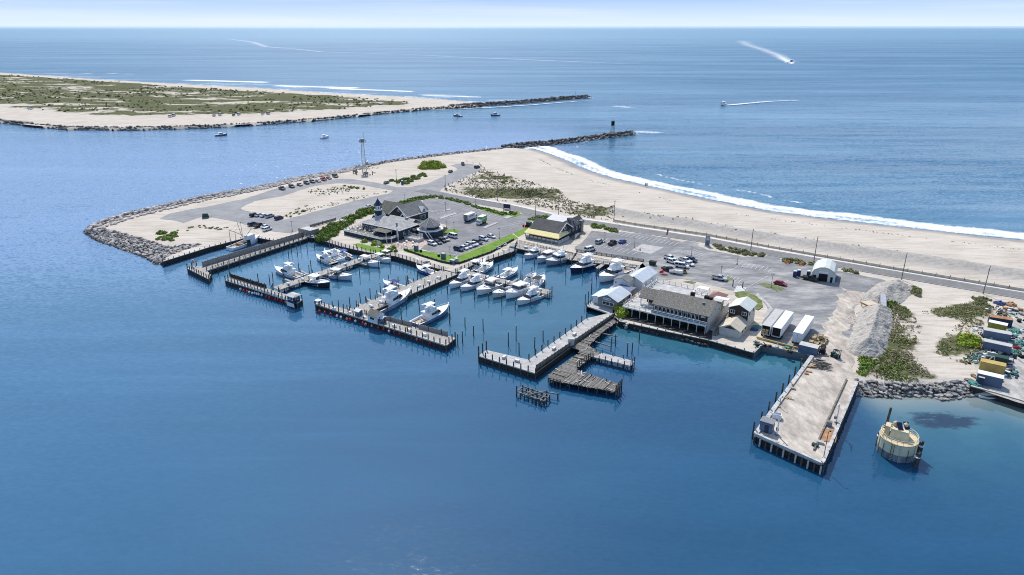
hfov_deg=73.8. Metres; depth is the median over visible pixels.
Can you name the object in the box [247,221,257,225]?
parked suv
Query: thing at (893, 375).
weeds
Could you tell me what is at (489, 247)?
lawn
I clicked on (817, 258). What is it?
road edge line
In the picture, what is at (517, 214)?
rough grass
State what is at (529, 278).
open motorboat
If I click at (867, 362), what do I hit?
shrub
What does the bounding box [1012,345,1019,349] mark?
yard tub
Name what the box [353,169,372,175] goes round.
mast enclosure
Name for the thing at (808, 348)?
storage container
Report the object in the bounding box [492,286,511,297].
cabin cruiser
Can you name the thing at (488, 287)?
cabin cruiser
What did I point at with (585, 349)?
broken wooden pier
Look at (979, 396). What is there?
dinghy
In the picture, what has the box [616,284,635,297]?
flat link shed
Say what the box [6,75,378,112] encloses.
island scrub
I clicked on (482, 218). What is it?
box truck
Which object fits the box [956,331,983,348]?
shrub
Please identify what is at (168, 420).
water
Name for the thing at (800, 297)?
harbour car park
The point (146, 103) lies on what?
island scrub
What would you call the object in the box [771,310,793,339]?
semi trailer
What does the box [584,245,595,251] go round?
parked van
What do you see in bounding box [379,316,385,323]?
kiosk
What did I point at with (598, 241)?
parked suv
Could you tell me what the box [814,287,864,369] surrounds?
dirt yard
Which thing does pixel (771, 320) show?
semi trailer
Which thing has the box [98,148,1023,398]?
sand ground
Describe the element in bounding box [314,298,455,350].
front pier
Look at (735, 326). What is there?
tan shed
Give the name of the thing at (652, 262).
dumpster
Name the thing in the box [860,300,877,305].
orange hopper
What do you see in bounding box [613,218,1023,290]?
sand fence
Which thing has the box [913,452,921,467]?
pile dolphin
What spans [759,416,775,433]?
pier booth
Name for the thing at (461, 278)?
sportfishing boat
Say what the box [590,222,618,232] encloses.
shrub
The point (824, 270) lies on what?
arched garage
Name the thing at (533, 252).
charter boat
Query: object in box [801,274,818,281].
pickup truck
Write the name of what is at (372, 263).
cabin cruiser
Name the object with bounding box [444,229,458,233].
rough grass
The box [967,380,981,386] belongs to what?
net pile
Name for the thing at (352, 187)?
shrub
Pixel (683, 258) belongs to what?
pickup truck
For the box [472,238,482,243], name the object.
parked suv
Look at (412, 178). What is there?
shrub
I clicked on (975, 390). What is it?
bulkhead
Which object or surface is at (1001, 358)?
yard container
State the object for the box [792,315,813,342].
semi trailer
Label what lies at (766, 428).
door
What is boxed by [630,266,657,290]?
long shed
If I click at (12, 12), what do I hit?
sky
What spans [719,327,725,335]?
door
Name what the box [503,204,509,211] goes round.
monument sign
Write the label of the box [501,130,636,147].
rock jetty
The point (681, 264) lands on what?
parked van
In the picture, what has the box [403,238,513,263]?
wooden wall
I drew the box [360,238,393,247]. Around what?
shrub
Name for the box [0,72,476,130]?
barrier island
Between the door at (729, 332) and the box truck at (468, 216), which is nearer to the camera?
the door at (729, 332)
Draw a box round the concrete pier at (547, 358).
[478,313,614,379]
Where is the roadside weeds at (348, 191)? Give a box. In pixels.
[289,164,612,218]
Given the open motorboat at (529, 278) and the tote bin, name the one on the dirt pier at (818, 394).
the tote bin
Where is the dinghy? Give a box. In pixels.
[978,394,994,398]
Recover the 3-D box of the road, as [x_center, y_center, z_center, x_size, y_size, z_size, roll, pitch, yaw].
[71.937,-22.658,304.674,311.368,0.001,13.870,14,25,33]
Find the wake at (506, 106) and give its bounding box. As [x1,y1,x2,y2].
[433,101,573,109]
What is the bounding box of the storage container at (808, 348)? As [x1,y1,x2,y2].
[798,341,819,356]
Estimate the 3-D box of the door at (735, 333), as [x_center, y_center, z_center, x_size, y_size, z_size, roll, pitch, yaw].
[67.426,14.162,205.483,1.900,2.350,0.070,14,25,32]
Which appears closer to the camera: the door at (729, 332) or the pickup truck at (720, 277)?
the door at (729, 332)
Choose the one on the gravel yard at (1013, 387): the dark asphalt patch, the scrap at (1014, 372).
the scrap at (1014, 372)
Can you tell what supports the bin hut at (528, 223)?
on the sand ground at (938, 252)
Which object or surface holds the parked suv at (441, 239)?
on the restaurant car park at (470, 230)
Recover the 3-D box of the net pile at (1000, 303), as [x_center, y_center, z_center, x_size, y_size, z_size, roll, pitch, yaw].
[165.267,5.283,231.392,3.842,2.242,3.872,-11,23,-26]
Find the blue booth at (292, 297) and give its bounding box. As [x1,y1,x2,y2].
[285,292,300,307]
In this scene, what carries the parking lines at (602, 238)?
on the harbour car park at (800, 297)
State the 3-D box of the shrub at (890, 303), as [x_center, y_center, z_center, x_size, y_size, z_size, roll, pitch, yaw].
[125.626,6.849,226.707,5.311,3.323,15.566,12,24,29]
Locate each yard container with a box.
[976,369,1003,388]
[979,358,1005,374]
[982,338,1012,354]
[983,327,1011,341]
[987,314,1013,327]
[987,319,1007,330]
[987,352,1008,366]
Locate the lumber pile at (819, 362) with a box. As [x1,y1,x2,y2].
[807,358,831,369]
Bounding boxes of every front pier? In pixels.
[224,273,302,307]
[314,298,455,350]
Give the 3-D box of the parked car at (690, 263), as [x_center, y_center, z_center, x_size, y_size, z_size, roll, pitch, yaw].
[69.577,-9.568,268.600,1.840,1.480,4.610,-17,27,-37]
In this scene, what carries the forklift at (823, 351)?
on the dirt yard at (836, 325)
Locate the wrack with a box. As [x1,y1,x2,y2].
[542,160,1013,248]
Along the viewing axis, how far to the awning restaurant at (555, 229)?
300.81 m
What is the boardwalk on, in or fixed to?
on the sand ground at (938, 252)
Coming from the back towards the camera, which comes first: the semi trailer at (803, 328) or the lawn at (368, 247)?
the lawn at (368, 247)
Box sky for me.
[0,0,1023,25]
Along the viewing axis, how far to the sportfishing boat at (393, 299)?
232.31 m
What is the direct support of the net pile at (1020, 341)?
on the gravel yard at (1013, 387)
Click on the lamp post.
(826, 443)
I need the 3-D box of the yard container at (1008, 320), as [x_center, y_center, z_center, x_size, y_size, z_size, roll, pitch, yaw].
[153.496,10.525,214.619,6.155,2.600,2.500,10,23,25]
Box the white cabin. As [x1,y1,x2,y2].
[613,274,634,287]
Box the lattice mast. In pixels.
[359,132,367,171]
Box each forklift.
[819,342,825,354]
[830,349,841,358]
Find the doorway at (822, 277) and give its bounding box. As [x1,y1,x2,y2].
[818,273,827,281]
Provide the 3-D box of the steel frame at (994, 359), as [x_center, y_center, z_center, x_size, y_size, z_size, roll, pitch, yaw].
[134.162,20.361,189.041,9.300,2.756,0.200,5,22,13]
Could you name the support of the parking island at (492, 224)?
on the restaurant car park at (470, 230)
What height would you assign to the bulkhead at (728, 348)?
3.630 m
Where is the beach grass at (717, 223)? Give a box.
[612,209,897,250]
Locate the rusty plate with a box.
[822,429,836,442]
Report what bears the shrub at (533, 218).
on the sand ground at (938, 252)
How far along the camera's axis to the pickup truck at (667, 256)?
274.09 m
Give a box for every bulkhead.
[162,236,273,266]
[618,320,753,357]
[752,345,809,360]
[969,385,1023,408]
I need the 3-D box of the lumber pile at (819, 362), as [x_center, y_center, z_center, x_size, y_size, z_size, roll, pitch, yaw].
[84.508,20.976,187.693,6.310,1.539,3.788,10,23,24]
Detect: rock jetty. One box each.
[448,95,591,105]
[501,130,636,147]
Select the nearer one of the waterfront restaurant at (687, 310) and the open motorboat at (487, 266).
the waterfront restaurant at (687, 310)
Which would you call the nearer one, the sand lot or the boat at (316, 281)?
the boat at (316, 281)
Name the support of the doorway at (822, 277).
in the arched garage
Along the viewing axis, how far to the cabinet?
275.55 m
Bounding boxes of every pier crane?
[768,411,779,435]
[834,403,839,423]
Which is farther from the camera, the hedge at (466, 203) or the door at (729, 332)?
the hedge at (466, 203)
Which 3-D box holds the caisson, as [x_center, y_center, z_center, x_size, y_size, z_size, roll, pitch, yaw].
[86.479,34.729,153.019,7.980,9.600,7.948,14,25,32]
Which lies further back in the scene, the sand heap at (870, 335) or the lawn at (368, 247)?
the lawn at (368, 247)
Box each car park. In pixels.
[160,164,498,232]
[421,198,534,255]
[575,232,885,354]
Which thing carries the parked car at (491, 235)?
on the restaurant car park at (470, 230)
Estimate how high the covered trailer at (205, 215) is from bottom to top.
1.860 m
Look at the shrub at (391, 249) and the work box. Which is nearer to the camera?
the work box
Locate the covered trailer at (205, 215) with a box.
[202,213,211,217]
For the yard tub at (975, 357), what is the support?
on the gravel yard at (1013, 387)
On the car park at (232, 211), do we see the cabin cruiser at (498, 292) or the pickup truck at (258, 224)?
the pickup truck at (258, 224)
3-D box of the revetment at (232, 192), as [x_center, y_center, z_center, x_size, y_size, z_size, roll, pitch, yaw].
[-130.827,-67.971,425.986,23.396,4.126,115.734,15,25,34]
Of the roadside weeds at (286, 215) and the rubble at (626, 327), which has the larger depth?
the roadside weeds at (286, 215)
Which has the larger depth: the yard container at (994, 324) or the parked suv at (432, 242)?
the parked suv at (432, 242)
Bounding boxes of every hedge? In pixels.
[314,206,374,241]
[398,195,430,203]
[429,194,506,214]
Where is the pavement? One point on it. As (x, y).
(765, 248)
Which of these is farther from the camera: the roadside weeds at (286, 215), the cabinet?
the roadside weeds at (286, 215)
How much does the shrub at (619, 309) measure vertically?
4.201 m
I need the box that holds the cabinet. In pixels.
[441,252,445,258]
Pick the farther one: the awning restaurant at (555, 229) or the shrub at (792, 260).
the awning restaurant at (555, 229)
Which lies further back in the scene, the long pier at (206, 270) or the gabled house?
the long pier at (206, 270)
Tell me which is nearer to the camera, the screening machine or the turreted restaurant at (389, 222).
the screening machine
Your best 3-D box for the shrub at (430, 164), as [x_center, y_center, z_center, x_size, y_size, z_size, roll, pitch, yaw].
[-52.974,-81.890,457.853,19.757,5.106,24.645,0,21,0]
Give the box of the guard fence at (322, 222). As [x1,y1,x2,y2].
[310,217,335,226]
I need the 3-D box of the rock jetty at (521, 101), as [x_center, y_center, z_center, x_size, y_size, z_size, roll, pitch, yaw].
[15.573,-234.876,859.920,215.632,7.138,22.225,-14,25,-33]
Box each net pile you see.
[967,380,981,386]
[993,300,1005,305]
[1005,301,1016,306]
[1008,328,1021,333]
[1010,339,1023,346]
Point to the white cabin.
(626, 279)
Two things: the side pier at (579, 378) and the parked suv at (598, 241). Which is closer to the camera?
the side pier at (579, 378)
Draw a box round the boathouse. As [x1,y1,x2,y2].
[592,286,630,308]
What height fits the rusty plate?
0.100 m
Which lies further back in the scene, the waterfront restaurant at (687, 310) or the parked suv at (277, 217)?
the parked suv at (277, 217)
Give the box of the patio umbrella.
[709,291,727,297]
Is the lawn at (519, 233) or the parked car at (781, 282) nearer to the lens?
the parked car at (781, 282)
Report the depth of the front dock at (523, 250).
287.95 m
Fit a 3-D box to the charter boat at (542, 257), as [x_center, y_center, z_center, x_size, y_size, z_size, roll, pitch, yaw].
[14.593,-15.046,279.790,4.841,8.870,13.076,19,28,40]
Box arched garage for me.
[812,259,837,282]
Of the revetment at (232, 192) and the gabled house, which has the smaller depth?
the gabled house
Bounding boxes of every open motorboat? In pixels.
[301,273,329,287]
[337,248,352,258]
[372,252,390,262]
[383,278,404,289]
[416,263,437,274]
[475,260,492,273]
[496,265,517,279]
[524,271,535,283]
[531,272,545,287]
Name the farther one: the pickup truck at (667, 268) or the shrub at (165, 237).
the shrub at (165, 237)
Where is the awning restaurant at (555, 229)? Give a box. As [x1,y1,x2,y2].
[524,214,584,244]
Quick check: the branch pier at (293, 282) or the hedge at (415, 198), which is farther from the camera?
the hedge at (415, 198)
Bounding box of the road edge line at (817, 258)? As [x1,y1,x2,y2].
[519,207,1021,298]
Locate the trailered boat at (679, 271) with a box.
[669,268,684,274]
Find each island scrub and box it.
[0,74,407,114]
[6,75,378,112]
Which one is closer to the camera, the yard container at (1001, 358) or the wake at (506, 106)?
the yard container at (1001, 358)
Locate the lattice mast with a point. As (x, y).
(362, 141)
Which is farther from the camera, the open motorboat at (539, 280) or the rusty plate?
the open motorboat at (539, 280)
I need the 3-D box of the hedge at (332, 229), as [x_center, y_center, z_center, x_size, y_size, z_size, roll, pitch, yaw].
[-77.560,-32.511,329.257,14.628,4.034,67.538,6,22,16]
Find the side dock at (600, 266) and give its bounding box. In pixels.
[595,264,604,272]
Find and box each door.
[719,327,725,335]
[726,329,732,336]
[732,330,739,338]
[764,425,768,432]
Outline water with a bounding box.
[0,26,1023,574]
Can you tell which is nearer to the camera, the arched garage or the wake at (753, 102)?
the arched garage
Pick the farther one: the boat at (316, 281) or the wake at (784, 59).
the wake at (784, 59)
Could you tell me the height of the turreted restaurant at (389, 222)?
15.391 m
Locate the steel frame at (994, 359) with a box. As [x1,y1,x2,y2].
[977,355,1015,366]
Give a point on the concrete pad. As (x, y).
(649, 249)
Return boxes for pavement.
[466,196,1023,292]
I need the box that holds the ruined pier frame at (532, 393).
[516,385,558,405]
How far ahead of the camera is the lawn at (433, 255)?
279.79 m
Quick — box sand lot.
[241,183,391,219]
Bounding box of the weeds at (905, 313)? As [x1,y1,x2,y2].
[865,287,992,381]
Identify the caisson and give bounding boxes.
[876,421,918,462]
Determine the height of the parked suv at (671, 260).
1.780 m
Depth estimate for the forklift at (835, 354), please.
192.73 m
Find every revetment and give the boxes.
[0,104,482,130]
[83,231,161,264]
[84,191,223,231]
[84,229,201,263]
[224,165,365,196]
[364,147,502,167]
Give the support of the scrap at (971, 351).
on the gravel yard at (1013, 387)
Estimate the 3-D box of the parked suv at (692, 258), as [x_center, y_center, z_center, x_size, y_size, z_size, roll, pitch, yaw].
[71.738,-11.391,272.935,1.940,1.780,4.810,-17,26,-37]
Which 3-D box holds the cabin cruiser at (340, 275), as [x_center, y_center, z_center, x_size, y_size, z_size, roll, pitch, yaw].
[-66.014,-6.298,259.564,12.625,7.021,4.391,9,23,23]
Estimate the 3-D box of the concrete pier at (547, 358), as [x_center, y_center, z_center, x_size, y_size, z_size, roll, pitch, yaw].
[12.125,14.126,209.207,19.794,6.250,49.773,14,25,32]
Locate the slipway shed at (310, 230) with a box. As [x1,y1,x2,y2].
[298,226,318,234]
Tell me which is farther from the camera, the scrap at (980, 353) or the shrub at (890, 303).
the shrub at (890, 303)
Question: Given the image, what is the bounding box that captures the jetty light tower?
[609,121,615,136]
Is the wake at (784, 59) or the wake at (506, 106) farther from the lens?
the wake at (784, 59)
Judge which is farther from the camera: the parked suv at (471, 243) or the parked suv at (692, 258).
the parked suv at (471, 243)
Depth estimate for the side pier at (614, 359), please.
193.26 m
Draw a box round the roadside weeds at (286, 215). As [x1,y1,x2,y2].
[285,191,386,216]
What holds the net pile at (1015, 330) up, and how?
on the gravel yard at (1013, 387)
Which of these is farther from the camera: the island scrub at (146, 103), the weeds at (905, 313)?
the island scrub at (146, 103)
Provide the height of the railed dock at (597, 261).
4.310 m
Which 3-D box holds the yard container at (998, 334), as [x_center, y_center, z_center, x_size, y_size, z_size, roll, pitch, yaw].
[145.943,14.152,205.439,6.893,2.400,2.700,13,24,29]
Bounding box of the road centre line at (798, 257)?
[494,204,1021,295]
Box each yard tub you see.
[973,355,981,360]
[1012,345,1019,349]
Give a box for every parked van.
[447,232,457,237]
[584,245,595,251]
[674,261,688,268]
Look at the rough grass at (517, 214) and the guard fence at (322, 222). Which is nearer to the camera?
the guard fence at (322, 222)
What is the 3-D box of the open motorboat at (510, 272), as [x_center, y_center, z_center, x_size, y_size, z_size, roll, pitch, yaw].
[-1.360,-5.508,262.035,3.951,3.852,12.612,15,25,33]
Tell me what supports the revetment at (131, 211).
on the sand ground at (938, 252)
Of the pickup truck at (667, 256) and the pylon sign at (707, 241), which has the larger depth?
the pylon sign at (707, 241)
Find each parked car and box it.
[486,233,495,237]
[684,260,694,265]
[773,280,787,285]
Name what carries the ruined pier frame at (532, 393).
in the water
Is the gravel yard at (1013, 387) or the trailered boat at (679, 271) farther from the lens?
the trailered boat at (679, 271)
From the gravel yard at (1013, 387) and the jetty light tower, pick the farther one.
the jetty light tower
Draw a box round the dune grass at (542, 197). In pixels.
[444,169,613,218]
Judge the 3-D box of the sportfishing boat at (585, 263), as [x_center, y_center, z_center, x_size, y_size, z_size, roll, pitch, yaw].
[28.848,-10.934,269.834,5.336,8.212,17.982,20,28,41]
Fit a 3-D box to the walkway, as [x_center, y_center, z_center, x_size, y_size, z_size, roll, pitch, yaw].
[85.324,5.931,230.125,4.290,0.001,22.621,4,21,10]
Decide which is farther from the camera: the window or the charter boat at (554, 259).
the charter boat at (554, 259)
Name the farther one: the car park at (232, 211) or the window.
the car park at (232, 211)
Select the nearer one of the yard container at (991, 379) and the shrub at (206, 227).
the yard container at (991, 379)
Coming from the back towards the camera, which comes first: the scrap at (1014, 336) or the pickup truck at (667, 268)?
the pickup truck at (667, 268)
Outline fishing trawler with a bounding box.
[226,221,259,250]
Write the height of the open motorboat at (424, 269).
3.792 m
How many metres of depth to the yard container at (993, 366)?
185.00 m
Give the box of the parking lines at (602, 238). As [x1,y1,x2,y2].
[283,179,787,289]
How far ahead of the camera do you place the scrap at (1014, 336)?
200.09 m
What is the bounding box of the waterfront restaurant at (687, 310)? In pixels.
[613,276,729,339]
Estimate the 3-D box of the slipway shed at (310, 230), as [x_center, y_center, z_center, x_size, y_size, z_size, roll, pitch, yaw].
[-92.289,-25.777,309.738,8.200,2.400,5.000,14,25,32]
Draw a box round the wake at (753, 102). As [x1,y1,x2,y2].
[729,100,793,104]
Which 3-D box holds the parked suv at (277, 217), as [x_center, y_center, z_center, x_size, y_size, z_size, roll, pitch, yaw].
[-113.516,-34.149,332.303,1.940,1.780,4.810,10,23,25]
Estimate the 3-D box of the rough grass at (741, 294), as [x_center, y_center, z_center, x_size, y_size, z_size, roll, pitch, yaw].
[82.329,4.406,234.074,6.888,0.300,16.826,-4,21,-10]
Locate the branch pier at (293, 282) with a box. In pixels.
[272,250,378,292]
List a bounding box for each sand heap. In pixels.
[846,303,893,357]
[862,279,912,303]
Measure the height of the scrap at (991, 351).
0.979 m
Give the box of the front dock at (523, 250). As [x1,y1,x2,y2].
[516,240,577,263]
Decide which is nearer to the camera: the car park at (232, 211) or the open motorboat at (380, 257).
the open motorboat at (380, 257)
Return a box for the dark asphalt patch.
[577,231,679,261]
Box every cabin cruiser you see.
[324,261,351,279]
[358,254,379,266]
[468,257,485,271]
[476,277,504,294]
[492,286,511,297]
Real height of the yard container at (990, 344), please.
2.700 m
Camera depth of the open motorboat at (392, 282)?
250.27 m
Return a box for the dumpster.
[649,260,656,265]
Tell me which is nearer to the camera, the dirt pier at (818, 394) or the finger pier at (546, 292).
the dirt pier at (818, 394)
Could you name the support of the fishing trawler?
on the water
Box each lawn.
[353,243,387,253]
[404,248,455,261]
[457,234,517,261]
[514,227,528,236]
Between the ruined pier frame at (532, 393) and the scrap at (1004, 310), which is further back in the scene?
the scrap at (1004, 310)
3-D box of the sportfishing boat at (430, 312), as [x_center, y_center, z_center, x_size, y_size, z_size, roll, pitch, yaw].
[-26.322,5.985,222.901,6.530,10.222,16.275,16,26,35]
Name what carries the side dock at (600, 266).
in the water
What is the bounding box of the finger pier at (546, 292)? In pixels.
[457,266,551,298]
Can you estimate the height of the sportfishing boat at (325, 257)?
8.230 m
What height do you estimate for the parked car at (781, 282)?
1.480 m
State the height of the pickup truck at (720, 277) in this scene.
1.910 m
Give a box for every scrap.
[753,340,794,353]
[963,322,982,363]
[972,351,996,358]
[979,346,1009,355]
[982,305,1023,322]
[1003,368,1018,378]
[1007,328,1023,362]
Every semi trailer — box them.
[761,309,783,336]
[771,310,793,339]
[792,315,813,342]
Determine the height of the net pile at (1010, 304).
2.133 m
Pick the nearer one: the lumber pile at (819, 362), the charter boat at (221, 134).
the lumber pile at (819, 362)
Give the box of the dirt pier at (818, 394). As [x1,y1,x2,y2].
[751,355,859,474]
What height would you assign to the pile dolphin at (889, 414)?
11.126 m
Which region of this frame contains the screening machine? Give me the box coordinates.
[878,294,886,306]
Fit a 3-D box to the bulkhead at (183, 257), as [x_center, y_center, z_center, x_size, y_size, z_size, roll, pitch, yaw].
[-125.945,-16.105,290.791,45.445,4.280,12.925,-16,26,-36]
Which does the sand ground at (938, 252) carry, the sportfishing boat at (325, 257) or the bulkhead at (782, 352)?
the bulkhead at (782, 352)
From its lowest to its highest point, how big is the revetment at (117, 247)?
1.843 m
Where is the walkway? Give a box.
[755,293,772,317]
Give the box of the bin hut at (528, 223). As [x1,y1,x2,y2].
[526,221,531,226]
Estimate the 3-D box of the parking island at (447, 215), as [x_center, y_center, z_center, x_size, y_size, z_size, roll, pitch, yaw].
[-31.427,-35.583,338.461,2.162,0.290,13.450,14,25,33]
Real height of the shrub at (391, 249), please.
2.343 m
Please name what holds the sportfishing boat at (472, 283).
on the water
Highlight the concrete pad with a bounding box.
[633,244,662,253]
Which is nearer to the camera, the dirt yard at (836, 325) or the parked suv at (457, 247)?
the dirt yard at (836, 325)
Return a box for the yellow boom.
[756,336,797,348]
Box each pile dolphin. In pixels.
[884,407,891,427]
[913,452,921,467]
[916,441,924,458]
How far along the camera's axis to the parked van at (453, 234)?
302.62 m
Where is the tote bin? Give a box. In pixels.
[772,411,781,419]
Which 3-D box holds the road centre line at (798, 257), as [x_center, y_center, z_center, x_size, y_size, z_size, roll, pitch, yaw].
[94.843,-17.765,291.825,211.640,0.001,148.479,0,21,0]
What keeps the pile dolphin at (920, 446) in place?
in the water
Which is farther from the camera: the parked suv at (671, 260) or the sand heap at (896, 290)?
the parked suv at (671, 260)
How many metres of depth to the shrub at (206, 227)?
317.66 m
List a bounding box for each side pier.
[560,368,622,397]
[592,349,634,371]
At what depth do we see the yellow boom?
202.04 m
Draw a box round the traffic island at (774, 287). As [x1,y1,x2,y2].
[757,283,785,290]
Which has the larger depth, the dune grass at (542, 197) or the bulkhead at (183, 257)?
the dune grass at (542, 197)
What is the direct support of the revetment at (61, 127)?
on the barrier island at (120, 116)
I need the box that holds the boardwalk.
[302,233,517,274]
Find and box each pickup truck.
[253,222,264,227]
[607,239,616,245]
[661,266,674,270]
[663,254,676,259]
[678,257,692,261]
[711,274,727,280]
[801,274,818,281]
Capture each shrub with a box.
[155,230,178,240]
[177,225,227,230]
[343,185,364,189]
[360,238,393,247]
[386,246,397,251]
[389,172,426,183]
[417,160,446,169]
[517,188,540,197]
[528,214,548,220]
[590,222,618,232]
[613,304,628,318]
[712,243,765,256]
[780,257,815,265]
[841,268,858,273]
[856,355,877,376]
[887,299,899,314]
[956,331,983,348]
[971,295,992,305]
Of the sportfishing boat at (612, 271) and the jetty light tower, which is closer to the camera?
the sportfishing boat at (612, 271)
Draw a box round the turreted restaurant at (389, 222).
[343,197,442,248]
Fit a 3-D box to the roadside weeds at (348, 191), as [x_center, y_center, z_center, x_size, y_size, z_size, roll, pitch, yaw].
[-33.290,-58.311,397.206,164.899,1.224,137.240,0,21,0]
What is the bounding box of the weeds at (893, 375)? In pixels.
[858,338,919,381]
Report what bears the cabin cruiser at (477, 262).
on the water
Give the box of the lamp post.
[822,430,830,457]
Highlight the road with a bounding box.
[417,189,1023,298]
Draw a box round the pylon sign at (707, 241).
[704,236,709,245]
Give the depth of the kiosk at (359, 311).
221.70 m
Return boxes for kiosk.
[354,308,362,315]
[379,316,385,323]
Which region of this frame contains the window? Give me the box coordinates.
[602,301,613,306]
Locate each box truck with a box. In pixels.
[463,212,476,221]
[476,214,486,224]
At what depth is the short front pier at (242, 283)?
245.84 m
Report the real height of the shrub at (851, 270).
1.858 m
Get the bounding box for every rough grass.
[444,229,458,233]
[478,208,520,217]
[735,291,762,309]
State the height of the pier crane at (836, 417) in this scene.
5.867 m
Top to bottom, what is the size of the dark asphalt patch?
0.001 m
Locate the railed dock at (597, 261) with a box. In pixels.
[572,249,643,268]
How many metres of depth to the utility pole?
238.13 m
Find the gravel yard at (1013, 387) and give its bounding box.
[973,310,1023,403]
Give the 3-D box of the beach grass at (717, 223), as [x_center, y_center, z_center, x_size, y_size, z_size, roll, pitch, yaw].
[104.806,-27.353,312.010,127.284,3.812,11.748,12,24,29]
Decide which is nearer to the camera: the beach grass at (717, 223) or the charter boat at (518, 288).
the charter boat at (518, 288)
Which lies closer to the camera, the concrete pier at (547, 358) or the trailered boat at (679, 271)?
the concrete pier at (547, 358)
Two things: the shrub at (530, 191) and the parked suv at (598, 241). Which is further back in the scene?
the shrub at (530, 191)
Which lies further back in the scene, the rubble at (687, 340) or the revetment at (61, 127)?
the revetment at (61, 127)
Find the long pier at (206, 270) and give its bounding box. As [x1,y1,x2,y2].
[186,231,307,283]
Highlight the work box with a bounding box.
[826,420,832,426]
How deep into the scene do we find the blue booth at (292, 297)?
232.39 m
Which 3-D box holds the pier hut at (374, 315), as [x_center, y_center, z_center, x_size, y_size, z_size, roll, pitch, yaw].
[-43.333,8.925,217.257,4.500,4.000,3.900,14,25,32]
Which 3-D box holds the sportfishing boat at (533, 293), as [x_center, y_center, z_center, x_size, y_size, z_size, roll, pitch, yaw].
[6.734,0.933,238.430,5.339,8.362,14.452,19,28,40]
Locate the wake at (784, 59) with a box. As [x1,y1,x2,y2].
[742,43,793,63]
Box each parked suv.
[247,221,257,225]
[262,226,272,230]
[265,213,274,217]
[274,215,283,219]
[427,240,436,245]
[437,237,446,241]
[453,245,463,251]
[465,241,476,246]
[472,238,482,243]
[478,235,488,240]
[595,238,603,243]
[665,257,675,263]
[686,255,697,261]
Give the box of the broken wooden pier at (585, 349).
[547,318,617,387]
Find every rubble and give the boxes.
[614,317,628,328]
[633,327,708,346]
[846,285,871,335]
[857,382,966,397]
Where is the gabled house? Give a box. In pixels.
[728,296,757,327]
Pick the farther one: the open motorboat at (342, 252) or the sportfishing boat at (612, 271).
the open motorboat at (342, 252)
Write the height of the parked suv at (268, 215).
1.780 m
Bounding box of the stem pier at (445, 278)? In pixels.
[349,266,457,313]
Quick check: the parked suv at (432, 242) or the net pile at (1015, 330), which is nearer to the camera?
the net pile at (1015, 330)
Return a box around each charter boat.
[214,130,226,135]
[324,244,344,261]
[505,270,532,298]
[524,242,540,258]
[537,244,553,262]
[545,242,568,265]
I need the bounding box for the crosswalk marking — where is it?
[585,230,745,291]
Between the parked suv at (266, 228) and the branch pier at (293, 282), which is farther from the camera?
the parked suv at (266, 228)
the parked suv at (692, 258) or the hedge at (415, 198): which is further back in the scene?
the hedge at (415, 198)
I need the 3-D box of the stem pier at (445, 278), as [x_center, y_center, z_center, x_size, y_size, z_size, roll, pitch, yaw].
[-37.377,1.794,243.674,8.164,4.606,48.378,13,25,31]
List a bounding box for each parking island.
[439,212,456,218]
[482,222,497,227]
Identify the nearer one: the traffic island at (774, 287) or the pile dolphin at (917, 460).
the pile dolphin at (917, 460)
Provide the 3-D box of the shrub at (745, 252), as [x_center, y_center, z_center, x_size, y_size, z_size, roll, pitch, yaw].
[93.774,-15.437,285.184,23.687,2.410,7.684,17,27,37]
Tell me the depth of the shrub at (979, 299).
232.70 m
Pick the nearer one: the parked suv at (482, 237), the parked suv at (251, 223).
the parked suv at (482, 237)
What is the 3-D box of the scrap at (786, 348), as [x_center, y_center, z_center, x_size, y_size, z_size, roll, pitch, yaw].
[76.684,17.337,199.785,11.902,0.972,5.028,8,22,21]
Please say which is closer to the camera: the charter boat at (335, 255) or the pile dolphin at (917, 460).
the pile dolphin at (917, 460)
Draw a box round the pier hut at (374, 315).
[366,308,384,323]
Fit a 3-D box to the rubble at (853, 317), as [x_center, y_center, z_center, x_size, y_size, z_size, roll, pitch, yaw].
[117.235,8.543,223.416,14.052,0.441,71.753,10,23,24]
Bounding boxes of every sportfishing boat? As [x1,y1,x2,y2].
[274,261,305,278]
[316,248,337,265]
[375,277,410,312]
[409,298,448,327]
[449,267,473,288]
[460,272,489,291]
[517,275,544,304]
[570,252,596,272]
[599,247,633,281]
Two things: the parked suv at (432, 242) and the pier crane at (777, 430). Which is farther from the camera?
the parked suv at (432, 242)
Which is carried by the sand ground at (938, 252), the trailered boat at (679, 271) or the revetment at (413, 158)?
the revetment at (413, 158)
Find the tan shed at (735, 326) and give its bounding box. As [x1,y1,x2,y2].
[718,315,748,338]
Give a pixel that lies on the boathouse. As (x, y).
(610, 298)
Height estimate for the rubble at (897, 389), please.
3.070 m
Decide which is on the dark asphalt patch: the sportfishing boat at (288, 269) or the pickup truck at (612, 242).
the pickup truck at (612, 242)

